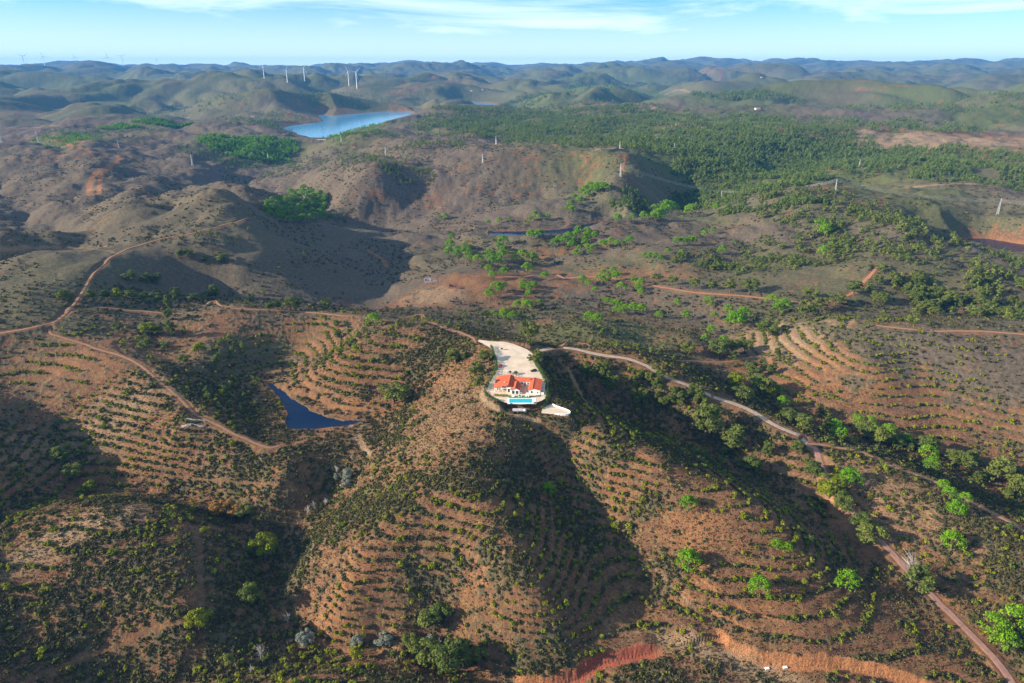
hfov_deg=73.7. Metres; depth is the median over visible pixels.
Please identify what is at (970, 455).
broadleaf tree
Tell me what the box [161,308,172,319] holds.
broadleaf tree
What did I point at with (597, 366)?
broadleaf tree
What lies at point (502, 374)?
carport
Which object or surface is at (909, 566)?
bare tree
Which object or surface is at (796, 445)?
broadleaf tree
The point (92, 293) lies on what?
broadleaf tree
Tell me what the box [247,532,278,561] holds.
broadleaf tree
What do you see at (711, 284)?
broadleaf tree
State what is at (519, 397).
lawn
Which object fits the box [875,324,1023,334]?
dirt track
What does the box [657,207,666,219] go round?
umbrella pine
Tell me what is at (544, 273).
umbrella pine
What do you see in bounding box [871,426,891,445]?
broadleaf tree
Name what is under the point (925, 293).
broadleaf tree
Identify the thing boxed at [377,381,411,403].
broadleaf tree
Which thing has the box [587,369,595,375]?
broadleaf tree
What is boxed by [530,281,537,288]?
umbrella pine
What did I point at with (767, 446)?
broadleaf tree
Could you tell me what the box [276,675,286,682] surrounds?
row shrub
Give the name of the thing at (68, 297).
broadleaf tree
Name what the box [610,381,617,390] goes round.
broadleaf tree
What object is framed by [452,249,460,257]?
umbrella pine
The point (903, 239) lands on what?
broadleaf tree
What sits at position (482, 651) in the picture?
broadleaf tree
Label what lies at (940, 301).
broadleaf tree
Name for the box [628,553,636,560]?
row shrub
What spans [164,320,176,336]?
broadleaf tree
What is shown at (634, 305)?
umbrella pine
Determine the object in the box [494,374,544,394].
villa
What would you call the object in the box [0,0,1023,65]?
sky
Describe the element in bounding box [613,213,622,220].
umbrella pine
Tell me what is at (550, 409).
paved ramp
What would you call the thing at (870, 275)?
dirt track
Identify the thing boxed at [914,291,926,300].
broadleaf tree
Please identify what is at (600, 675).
row shrub
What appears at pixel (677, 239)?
umbrella pine
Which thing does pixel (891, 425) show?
umbrella pine
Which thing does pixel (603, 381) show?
broadleaf tree
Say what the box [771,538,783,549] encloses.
umbrella pine
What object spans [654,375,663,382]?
broadleaf tree
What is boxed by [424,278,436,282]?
ruined house
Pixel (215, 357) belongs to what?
broadleaf tree
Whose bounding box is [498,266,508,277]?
umbrella pine
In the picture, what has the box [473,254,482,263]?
umbrella pine
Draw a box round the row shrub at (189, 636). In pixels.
[186,633,194,640]
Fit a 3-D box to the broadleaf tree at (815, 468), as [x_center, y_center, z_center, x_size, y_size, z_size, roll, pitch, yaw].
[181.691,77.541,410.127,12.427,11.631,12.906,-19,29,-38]
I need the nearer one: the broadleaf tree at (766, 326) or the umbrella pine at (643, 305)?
the broadleaf tree at (766, 326)
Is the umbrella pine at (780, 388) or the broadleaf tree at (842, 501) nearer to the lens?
the broadleaf tree at (842, 501)
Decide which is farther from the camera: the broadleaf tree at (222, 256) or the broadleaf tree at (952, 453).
the broadleaf tree at (222, 256)
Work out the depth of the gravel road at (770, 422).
469.51 m
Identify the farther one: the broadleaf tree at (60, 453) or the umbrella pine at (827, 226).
the umbrella pine at (827, 226)
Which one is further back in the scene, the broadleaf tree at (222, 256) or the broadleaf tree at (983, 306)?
the broadleaf tree at (222, 256)
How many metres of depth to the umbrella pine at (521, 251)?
880.40 m
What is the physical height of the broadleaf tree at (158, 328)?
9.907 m
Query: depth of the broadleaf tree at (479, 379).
421.03 m
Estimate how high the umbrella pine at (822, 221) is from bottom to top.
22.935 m
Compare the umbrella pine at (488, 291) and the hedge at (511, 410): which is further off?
the umbrella pine at (488, 291)
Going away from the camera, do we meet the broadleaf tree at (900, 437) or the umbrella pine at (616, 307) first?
the broadleaf tree at (900, 437)
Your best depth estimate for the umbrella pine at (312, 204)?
1228.42 m
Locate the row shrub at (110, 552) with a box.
[106,549,114,555]
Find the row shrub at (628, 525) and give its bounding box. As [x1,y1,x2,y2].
[624,522,631,528]
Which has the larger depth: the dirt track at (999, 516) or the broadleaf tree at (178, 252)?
the broadleaf tree at (178, 252)
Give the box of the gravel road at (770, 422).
[508,342,808,443]
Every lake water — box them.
[284,112,412,137]
[472,102,493,104]
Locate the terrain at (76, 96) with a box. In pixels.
[0,56,1023,682]
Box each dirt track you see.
[0,309,69,333]
[48,329,279,447]
[67,218,247,308]
[68,300,476,342]
[496,268,877,303]
[557,342,772,362]
[808,442,1023,531]
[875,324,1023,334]
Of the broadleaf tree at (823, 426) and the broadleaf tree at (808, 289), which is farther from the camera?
the broadleaf tree at (808, 289)
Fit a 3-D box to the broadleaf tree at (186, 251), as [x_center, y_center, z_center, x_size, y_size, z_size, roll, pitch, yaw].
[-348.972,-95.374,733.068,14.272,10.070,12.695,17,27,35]
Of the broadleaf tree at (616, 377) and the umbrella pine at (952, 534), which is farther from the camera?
the broadleaf tree at (616, 377)
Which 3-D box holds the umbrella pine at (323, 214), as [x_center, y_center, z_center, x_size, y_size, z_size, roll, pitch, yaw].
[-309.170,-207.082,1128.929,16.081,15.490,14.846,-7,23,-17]
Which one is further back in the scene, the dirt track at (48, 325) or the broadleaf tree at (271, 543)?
the dirt track at (48, 325)
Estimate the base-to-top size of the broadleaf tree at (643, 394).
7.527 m
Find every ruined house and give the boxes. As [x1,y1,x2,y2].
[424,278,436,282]
[449,284,460,288]
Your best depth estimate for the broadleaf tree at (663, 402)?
464.42 m
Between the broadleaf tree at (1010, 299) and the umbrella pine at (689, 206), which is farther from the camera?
the umbrella pine at (689, 206)
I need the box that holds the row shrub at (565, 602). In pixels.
[562,599,568,605]
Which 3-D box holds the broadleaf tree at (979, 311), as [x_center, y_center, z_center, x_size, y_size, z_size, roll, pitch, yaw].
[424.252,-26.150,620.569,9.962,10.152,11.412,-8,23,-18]
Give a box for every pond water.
[268,384,360,428]
[489,222,598,235]
[966,238,1023,251]
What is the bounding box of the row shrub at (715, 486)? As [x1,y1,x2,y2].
[710,483,718,489]
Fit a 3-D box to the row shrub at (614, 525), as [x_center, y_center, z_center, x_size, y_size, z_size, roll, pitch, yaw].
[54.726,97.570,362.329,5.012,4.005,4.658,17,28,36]
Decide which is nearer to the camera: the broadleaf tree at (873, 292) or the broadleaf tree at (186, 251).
the broadleaf tree at (873, 292)
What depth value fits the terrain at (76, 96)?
561.12 m
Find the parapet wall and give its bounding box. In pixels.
[552,404,570,415]
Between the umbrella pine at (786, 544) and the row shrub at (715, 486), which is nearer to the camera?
the umbrella pine at (786, 544)
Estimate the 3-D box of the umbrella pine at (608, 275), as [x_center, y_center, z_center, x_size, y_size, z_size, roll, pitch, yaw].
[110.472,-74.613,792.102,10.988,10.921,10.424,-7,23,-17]
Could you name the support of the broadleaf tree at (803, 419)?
on the terrain at (76, 96)
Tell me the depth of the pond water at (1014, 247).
928.51 m
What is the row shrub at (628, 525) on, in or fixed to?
on the terrain at (76, 96)
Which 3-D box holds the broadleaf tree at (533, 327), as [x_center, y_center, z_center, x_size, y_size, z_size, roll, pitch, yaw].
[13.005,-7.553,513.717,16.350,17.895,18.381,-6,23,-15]
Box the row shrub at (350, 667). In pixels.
[347,663,354,672]
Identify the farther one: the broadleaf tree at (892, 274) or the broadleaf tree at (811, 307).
the broadleaf tree at (892, 274)
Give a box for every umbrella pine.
[308,202,316,210]
[320,212,329,217]
[365,312,379,325]
[443,247,453,257]
[444,239,455,249]
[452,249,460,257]
[462,251,473,258]
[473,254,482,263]
[482,249,495,262]
[484,264,492,273]
[484,288,495,297]
[486,256,496,265]
[488,271,496,278]
[489,281,501,290]
[495,249,507,259]
[497,234,509,244]
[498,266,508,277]
[498,282,507,290]
[498,308,510,316]
[499,245,507,250]
[507,311,517,320]
[508,251,517,261]
[512,300,520,306]
[516,249,530,262]
[521,262,533,273]
[521,299,533,308]
[523,284,532,289]
[526,229,536,239]
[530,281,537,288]
[531,255,539,263]
[534,229,544,240]
[540,271,549,280]
[543,481,556,493]
[550,238,558,247]
[558,235,569,242]
[563,231,573,236]
[567,240,575,245]
[572,230,581,237]
[573,225,582,230]
[576,196,584,203]
[577,275,586,282]
[580,235,588,241]
[582,231,590,239]
[583,190,590,197]
[583,226,591,235]
[583,311,593,320]
[585,279,592,286]
[589,313,603,323]
[591,231,599,236]
[592,186,599,194]
[598,181,606,190]
[598,275,606,280]
[599,239,606,245]
[603,272,611,278]
[605,237,614,244]
[611,270,622,280]
[611,305,619,311]
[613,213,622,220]
[614,239,622,244]
[616,281,627,292]
[624,236,634,245]
[628,302,639,311]
[629,276,637,284]
[634,283,643,289]
[636,278,645,285]
[636,303,647,313]
[639,211,648,219]
[650,208,663,217]
[654,310,663,316]
[657,199,672,210]
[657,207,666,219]
[665,200,676,209]
[669,203,679,211]
[672,237,681,243]
[674,547,701,572]
[679,237,688,243]
[679,494,698,510]
[681,310,690,317]
[683,204,697,216]
[686,236,693,242]
[700,333,709,340]
[702,296,713,306]
[706,325,716,332]
[716,245,727,253]
[718,335,728,339]
[722,310,747,330]
[724,304,734,312]
[737,306,750,313]
[747,574,771,597]
[764,294,778,304]
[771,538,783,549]
[772,303,782,311]
[775,384,782,392]
[775,395,789,407]
[778,298,791,309]
[780,541,793,552]
[812,218,829,233]
[816,245,829,254]
[817,224,832,236]
[830,418,842,428]
[830,425,848,438]
[834,569,861,591]
[838,466,864,487]
[849,414,864,426]
[864,415,877,425]
[882,423,896,434]
[899,433,913,441]
[918,444,939,458]
[922,456,940,469]
[936,479,950,488]
[939,530,967,549]
[940,486,959,498]
[943,499,969,515]
[957,491,974,502]
[975,611,1015,645]
[991,627,1022,651]
[998,603,1023,637]
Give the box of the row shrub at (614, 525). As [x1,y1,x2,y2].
[610,521,619,529]
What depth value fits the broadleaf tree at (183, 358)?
506.65 m
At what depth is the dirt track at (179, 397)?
464.88 m
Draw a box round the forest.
[51,71,1023,221]
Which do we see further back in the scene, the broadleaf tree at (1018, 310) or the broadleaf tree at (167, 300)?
the broadleaf tree at (1018, 310)
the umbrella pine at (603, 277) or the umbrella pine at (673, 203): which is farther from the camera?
the umbrella pine at (673, 203)
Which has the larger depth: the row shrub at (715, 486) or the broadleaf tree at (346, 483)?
the broadleaf tree at (346, 483)
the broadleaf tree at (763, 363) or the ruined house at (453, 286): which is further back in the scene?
the ruined house at (453, 286)
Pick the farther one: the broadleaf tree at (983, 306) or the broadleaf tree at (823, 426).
the broadleaf tree at (983, 306)
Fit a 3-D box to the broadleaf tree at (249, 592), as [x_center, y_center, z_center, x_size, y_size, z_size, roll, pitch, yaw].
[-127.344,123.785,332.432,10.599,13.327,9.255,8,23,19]
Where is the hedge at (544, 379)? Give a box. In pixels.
[533,360,549,407]
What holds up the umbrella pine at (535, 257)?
on the terrain at (76, 96)
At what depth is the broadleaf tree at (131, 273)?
654.82 m
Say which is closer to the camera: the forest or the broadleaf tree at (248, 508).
the broadleaf tree at (248, 508)
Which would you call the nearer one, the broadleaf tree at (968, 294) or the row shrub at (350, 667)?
the row shrub at (350, 667)
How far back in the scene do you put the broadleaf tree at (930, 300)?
657.62 m
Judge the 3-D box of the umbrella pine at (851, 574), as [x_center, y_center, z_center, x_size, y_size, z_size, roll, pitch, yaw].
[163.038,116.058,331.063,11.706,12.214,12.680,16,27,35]
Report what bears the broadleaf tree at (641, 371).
on the terrain at (76, 96)
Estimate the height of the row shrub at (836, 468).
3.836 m
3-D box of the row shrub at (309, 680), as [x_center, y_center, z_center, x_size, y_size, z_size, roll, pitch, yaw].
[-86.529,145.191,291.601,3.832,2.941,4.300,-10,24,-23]
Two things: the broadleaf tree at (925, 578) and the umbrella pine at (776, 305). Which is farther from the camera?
the umbrella pine at (776, 305)
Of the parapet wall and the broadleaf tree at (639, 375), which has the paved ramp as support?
the parapet wall
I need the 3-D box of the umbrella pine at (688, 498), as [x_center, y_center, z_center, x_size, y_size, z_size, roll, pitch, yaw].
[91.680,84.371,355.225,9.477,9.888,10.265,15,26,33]
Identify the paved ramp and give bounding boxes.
[541,404,568,413]
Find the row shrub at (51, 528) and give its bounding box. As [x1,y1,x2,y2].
[48,526,58,532]
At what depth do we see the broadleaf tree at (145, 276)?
667.35 m
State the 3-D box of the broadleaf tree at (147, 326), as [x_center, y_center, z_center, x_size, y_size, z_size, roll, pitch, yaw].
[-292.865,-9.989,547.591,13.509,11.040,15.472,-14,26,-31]
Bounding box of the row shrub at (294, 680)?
[289,677,298,682]
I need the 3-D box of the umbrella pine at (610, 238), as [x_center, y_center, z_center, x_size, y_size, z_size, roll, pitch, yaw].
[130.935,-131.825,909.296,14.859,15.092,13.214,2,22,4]
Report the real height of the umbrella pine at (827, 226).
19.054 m
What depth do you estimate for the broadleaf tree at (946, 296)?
664.48 m
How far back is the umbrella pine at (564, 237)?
929.78 m
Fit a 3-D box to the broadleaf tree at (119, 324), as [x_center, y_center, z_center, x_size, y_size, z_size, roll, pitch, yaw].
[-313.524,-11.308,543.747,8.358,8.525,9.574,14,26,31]
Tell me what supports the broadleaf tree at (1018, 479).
on the terrain at (76, 96)
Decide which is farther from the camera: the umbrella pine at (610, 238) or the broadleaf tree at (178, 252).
the umbrella pine at (610, 238)
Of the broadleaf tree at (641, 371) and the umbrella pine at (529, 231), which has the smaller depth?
the broadleaf tree at (641, 371)
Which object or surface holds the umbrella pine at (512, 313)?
on the terrain at (76, 96)
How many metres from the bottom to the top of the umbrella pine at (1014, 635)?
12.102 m
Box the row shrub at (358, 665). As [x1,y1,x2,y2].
[354,661,362,667]
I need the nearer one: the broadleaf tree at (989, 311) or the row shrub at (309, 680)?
the row shrub at (309, 680)
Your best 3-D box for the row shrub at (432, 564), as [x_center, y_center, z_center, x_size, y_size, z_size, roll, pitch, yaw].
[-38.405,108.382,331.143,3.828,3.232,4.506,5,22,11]
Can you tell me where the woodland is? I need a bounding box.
[135,143,1023,602]
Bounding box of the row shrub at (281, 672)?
[277,670,283,676]
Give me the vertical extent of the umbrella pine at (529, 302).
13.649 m
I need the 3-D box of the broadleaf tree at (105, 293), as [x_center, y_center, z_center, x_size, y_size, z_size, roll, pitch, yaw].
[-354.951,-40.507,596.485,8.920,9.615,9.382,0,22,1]
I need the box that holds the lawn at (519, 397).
[509,396,530,397]
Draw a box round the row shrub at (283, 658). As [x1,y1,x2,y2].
[279,656,287,663]
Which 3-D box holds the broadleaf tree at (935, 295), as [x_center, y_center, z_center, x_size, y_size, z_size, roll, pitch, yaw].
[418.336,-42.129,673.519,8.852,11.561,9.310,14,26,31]
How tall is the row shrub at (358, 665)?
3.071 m
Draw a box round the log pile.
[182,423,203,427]
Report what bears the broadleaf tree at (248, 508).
on the terrain at (76, 96)
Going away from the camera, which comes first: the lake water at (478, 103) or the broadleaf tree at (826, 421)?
the broadleaf tree at (826, 421)
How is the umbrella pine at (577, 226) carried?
on the terrain at (76, 96)
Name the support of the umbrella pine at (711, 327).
on the terrain at (76, 96)
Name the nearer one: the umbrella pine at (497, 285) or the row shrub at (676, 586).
the row shrub at (676, 586)
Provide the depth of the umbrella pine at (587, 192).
1128.96 m
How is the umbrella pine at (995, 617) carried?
on the terrain at (76, 96)
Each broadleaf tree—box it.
[48,446,70,464]
[53,289,71,297]
[60,462,82,480]
[64,295,75,300]
[80,480,96,492]
[84,289,96,299]
[99,290,109,299]
[110,288,122,300]
[111,322,123,331]
[120,269,137,280]
[124,290,136,299]
[135,291,148,301]
[137,322,156,334]
[139,272,154,283]
[147,292,163,304]
[150,272,162,282]
[150,324,163,334]
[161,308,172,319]
[163,295,172,307]
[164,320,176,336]
[170,286,182,302]
[174,249,182,258]
[176,354,191,363]
[181,248,192,256]
[183,607,213,631]
[187,293,200,301]
[191,342,204,353]
[203,291,213,298]
[208,284,220,298]
[208,500,226,515]
[210,354,219,366]
[214,253,228,262]
[223,497,234,510]
[223,653,234,668]
[227,504,241,517]
[233,502,255,516]
[237,581,261,605]
[246,546,253,552]
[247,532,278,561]
[254,566,261,574]
[265,302,273,311]
[272,300,281,309]
[284,296,304,309]
[295,628,314,647]
[317,299,331,306]
[333,320,339,325]
[333,331,341,338]
[340,478,351,488]
[342,467,352,478]
[349,643,364,661]
[350,634,364,646]
[374,630,393,645]
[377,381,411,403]
[401,631,420,648]
[409,637,440,664]
[415,608,434,628]
[429,601,452,621]
[430,636,462,673]
[445,348,459,362]
[454,636,473,668]
[467,361,484,375]
[472,646,488,660]
[474,375,484,388]
[476,350,490,363]
[518,321,539,338]
[531,348,543,362]
[583,361,589,367]
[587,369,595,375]
[593,362,602,369]
[599,378,608,384]
[602,360,610,369]
[605,373,614,379]
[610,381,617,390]
[612,375,619,381]
[632,343,640,348]
[635,368,643,374]
[636,372,642,378]
[639,392,649,399]
[644,372,653,379]
[650,363,659,369]
[651,273,663,281]
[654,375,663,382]
[654,390,660,397]
[657,397,668,407]
[658,369,667,376]
[665,393,675,402]
[666,275,677,283]
[668,371,676,378]
[672,386,678,393]
[676,398,684,405]
[679,390,688,397]
[680,341,695,355]
[686,386,694,396]
[688,278,700,287]
[689,401,726,439]
[694,384,703,393]
[696,392,705,398]
[704,453,712,460]
[707,280,718,288]
[708,339,729,355]
[720,424,746,450]
[720,446,727,452]
[724,279,736,292]
[727,371,744,387]
[728,339,740,351]
[728,351,739,359]
[731,385,754,399]
[739,338,752,351]
[740,278,760,292]
[741,454,762,471]
[745,363,756,370]
[746,368,754,375]
[746,373,778,393]
[755,319,780,336]
[756,358,766,366]
[761,386,776,398]
[761,442,772,454]
[766,364,774,374]
[774,348,781,353]
[780,407,797,418]
[790,440,803,452]
[795,299,818,316]
[795,413,813,429]
[801,286,820,299]
[804,460,824,478]
[807,534,814,542]
[813,297,830,311]
[814,472,848,498]
[815,407,826,416]
[819,423,826,430]
[822,412,833,419]
[822,418,831,425]
[826,243,836,251]
[827,292,847,305]
[833,492,854,514]
[844,240,852,246]
[845,280,864,295]
[849,511,872,527]
[855,521,889,545]
[856,422,875,436]
[866,238,873,247]
[870,290,877,297]
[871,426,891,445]
[873,274,883,283]
[880,296,888,302]
[887,433,906,447]
[888,270,897,278]
[892,277,901,284]
[900,235,909,241]
[903,563,936,595]
[904,286,910,295]
[906,442,913,449]
[909,233,914,239]
[909,290,917,299]
[913,273,925,281]
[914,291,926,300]
[915,434,940,454]
[919,303,927,309]
[921,290,930,302]
[925,299,935,306]
[926,302,934,307]
[927,306,935,313]
[932,293,940,298]
[933,298,942,304]
[933,306,944,316]
[935,285,945,293]
[939,298,950,307]
[941,295,949,304]
[943,449,968,463]
[944,290,956,298]
[946,292,957,303]
[951,293,962,301]
[956,449,979,468]
[963,292,973,301]
[972,307,987,316]
[973,266,983,273]
[973,471,985,480]
[974,296,988,304]
[974,304,987,315]
[977,286,985,294]
[982,308,993,317]
[985,455,1016,480]
[995,306,1003,316]
[999,285,1004,291]
[1001,306,1010,313]
[1004,489,1013,497]
[1006,296,1015,305]
[1007,474,1023,492]
[1015,299,1023,307]
[1015,308,1023,315]
[1015,465,1023,473]
[1016,277,1023,287]
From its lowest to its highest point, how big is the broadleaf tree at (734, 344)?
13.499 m
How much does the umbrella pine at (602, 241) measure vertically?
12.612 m
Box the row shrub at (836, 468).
[833,466,839,472]
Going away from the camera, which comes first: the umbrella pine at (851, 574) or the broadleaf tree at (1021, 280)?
the umbrella pine at (851, 574)
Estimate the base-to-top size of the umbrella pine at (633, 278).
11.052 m
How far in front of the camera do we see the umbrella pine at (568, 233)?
940.95 m
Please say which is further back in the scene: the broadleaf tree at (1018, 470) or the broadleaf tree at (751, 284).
the broadleaf tree at (751, 284)
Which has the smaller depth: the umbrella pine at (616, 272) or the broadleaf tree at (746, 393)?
the broadleaf tree at (746, 393)
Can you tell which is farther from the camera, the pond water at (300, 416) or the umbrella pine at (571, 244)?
the umbrella pine at (571, 244)
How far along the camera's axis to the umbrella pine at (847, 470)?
395.42 m
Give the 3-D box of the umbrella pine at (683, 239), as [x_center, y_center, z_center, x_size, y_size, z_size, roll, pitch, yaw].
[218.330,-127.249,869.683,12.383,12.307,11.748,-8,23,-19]
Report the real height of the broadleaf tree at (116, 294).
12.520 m
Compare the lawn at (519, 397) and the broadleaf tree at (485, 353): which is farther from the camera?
the broadleaf tree at (485, 353)
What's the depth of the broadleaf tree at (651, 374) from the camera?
472.47 m
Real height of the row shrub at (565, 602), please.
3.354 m
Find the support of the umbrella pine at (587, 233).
on the terrain at (76, 96)
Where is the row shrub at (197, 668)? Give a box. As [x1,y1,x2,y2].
[192,664,201,673]
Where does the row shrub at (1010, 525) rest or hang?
on the terrain at (76, 96)
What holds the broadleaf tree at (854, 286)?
on the terrain at (76, 96)
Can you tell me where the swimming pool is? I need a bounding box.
[507,398,535,403]
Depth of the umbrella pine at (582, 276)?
783.01 m
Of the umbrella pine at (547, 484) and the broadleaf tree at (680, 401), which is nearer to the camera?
the umbrella pine at (547, 484)
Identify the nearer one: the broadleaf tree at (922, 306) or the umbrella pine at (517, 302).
the broadleaf tree at (922, 306)
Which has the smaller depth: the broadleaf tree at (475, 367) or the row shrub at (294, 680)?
the row shrub at (294, 680)
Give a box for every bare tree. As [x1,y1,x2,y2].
[254,645,263,658]
[902,548,921,570]
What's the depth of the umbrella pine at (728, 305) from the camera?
667.63 m
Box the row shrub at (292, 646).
[286,643,294,652]
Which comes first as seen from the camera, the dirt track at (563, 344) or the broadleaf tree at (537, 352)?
the broadleaf tree at (537, 352)
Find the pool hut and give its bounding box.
[513,408,525,412]
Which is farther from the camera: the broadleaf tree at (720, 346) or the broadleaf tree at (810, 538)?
the broadleaf tree at (720, 346)
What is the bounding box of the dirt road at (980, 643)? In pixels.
[805,444,1015,682]
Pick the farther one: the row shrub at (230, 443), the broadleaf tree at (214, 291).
the broadleaf tree at (214, 291)
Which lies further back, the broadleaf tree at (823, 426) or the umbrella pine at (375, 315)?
the umbrella pine at (375, 315)
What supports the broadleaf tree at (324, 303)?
on the terrain at (76, 96)
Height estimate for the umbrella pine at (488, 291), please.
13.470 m
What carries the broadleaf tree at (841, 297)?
on the terrain at (76, 96)
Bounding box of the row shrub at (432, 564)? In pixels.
[429,561,436,569]
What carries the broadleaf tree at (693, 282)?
on the terrain at (76, 96)
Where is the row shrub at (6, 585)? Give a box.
[1,582,10,589]
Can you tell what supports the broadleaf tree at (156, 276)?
on the terrain at (76, 96)
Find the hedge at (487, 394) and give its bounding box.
[483,390,507,409]
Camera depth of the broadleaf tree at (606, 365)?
481.82 m
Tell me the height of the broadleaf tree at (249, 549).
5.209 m
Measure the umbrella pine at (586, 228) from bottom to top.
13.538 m
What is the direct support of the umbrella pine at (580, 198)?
on the terrain at (76, 96)
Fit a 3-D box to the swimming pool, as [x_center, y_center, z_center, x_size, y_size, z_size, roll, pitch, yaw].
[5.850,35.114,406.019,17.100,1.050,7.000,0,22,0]
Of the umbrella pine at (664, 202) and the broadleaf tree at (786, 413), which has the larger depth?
the umbrella pine at (664, 202)
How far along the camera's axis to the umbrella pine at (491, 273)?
788.69 m
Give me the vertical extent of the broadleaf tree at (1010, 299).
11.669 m
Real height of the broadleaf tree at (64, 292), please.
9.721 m
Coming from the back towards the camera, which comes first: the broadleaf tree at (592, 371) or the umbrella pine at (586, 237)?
the umbrella pine at (586, 237)
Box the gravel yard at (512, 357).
[478,340,545,402]
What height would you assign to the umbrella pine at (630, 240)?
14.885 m
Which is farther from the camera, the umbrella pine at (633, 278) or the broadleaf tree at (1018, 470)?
the umbrella pine at (633, 278)
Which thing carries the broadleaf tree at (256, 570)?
on the terrain at (76, 96)
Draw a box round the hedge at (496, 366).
[484,344,497,388]
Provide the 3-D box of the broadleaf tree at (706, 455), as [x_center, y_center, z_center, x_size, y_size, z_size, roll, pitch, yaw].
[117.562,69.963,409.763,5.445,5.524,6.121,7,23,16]
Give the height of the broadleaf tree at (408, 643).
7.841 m
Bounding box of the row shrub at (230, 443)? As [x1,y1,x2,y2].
[228,439,235,445]
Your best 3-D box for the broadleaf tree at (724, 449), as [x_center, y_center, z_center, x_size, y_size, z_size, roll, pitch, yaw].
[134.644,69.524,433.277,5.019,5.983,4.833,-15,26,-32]
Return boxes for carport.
[500,370,511,375]
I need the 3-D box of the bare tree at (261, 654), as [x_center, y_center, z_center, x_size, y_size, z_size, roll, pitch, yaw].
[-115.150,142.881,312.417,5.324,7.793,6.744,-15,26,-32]
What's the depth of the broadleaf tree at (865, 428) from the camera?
458.25 m
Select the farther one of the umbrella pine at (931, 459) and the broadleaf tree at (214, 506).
the umbrella pine at (931, 459)
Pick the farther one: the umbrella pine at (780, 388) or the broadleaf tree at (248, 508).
the umbrella pine at (780, 388)
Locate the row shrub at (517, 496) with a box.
[513,492,519,499]
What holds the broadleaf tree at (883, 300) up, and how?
on the terrain at (76, 96)
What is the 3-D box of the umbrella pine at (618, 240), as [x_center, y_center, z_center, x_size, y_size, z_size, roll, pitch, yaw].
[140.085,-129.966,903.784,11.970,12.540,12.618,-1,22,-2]
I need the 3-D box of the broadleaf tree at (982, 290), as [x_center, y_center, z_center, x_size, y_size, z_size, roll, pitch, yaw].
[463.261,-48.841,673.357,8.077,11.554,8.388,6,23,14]
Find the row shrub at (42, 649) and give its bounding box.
[36,645,46,654]
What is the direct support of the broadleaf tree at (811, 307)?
on the terrain at (76, 96)
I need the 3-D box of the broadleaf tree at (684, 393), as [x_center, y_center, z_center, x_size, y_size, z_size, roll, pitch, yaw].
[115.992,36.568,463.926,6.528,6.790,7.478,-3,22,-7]
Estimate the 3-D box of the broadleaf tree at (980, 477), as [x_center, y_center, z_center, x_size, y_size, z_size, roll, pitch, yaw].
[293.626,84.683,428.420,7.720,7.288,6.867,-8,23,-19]
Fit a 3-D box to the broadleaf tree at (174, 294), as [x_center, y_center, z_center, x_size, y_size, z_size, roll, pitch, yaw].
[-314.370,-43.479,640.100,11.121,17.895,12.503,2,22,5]
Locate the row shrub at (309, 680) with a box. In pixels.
[304,677,313,682]
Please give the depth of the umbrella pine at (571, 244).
924.54 m
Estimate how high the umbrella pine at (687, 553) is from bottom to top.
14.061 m
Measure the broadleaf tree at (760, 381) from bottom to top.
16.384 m
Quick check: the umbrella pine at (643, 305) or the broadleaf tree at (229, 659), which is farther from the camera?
the umbrella pine at (643, 305)
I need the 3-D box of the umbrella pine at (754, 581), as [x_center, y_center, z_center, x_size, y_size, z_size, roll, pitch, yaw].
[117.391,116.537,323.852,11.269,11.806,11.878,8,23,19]
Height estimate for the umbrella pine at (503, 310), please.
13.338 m
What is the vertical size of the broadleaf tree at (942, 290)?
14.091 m
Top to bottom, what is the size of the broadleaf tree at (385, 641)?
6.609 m
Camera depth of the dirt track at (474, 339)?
586.86 m
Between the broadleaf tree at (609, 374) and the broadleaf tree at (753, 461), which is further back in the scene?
the broadleaf tree at (609, 374)
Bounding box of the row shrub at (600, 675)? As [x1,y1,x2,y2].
[596,672,603,679]
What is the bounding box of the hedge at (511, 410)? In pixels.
[505,407,544,411]
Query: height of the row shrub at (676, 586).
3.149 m
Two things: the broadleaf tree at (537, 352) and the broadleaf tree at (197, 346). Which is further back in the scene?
the broadleaf tree at (197, 346)
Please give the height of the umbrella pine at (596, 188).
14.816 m
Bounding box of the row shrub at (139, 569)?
[136,566,143,571]
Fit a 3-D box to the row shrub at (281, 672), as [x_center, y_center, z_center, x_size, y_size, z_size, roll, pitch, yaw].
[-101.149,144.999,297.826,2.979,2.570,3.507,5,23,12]
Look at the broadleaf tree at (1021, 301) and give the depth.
655.19 m
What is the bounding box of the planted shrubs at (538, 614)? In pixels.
[0,310,1023,682]
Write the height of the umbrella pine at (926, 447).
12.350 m
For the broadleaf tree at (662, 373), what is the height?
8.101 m
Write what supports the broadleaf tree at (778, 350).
on the terrain at (76, 96)
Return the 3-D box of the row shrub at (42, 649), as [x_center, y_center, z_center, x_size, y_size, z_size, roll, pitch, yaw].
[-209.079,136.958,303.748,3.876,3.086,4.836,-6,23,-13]
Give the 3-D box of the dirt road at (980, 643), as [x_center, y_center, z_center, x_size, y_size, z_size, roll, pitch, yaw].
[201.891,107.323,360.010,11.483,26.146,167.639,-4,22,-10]
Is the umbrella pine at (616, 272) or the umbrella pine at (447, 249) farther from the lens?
the umbrella pine at (447, 249)
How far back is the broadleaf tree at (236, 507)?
395.33 m
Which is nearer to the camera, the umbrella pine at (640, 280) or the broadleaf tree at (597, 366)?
the broadleaf tree at (597, 366)
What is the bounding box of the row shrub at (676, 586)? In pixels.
[672,584,680,590]
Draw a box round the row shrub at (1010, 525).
[1006,522,1014,528]
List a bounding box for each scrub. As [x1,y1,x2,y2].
[0,131,1023,320]
[0,277,1023,682]

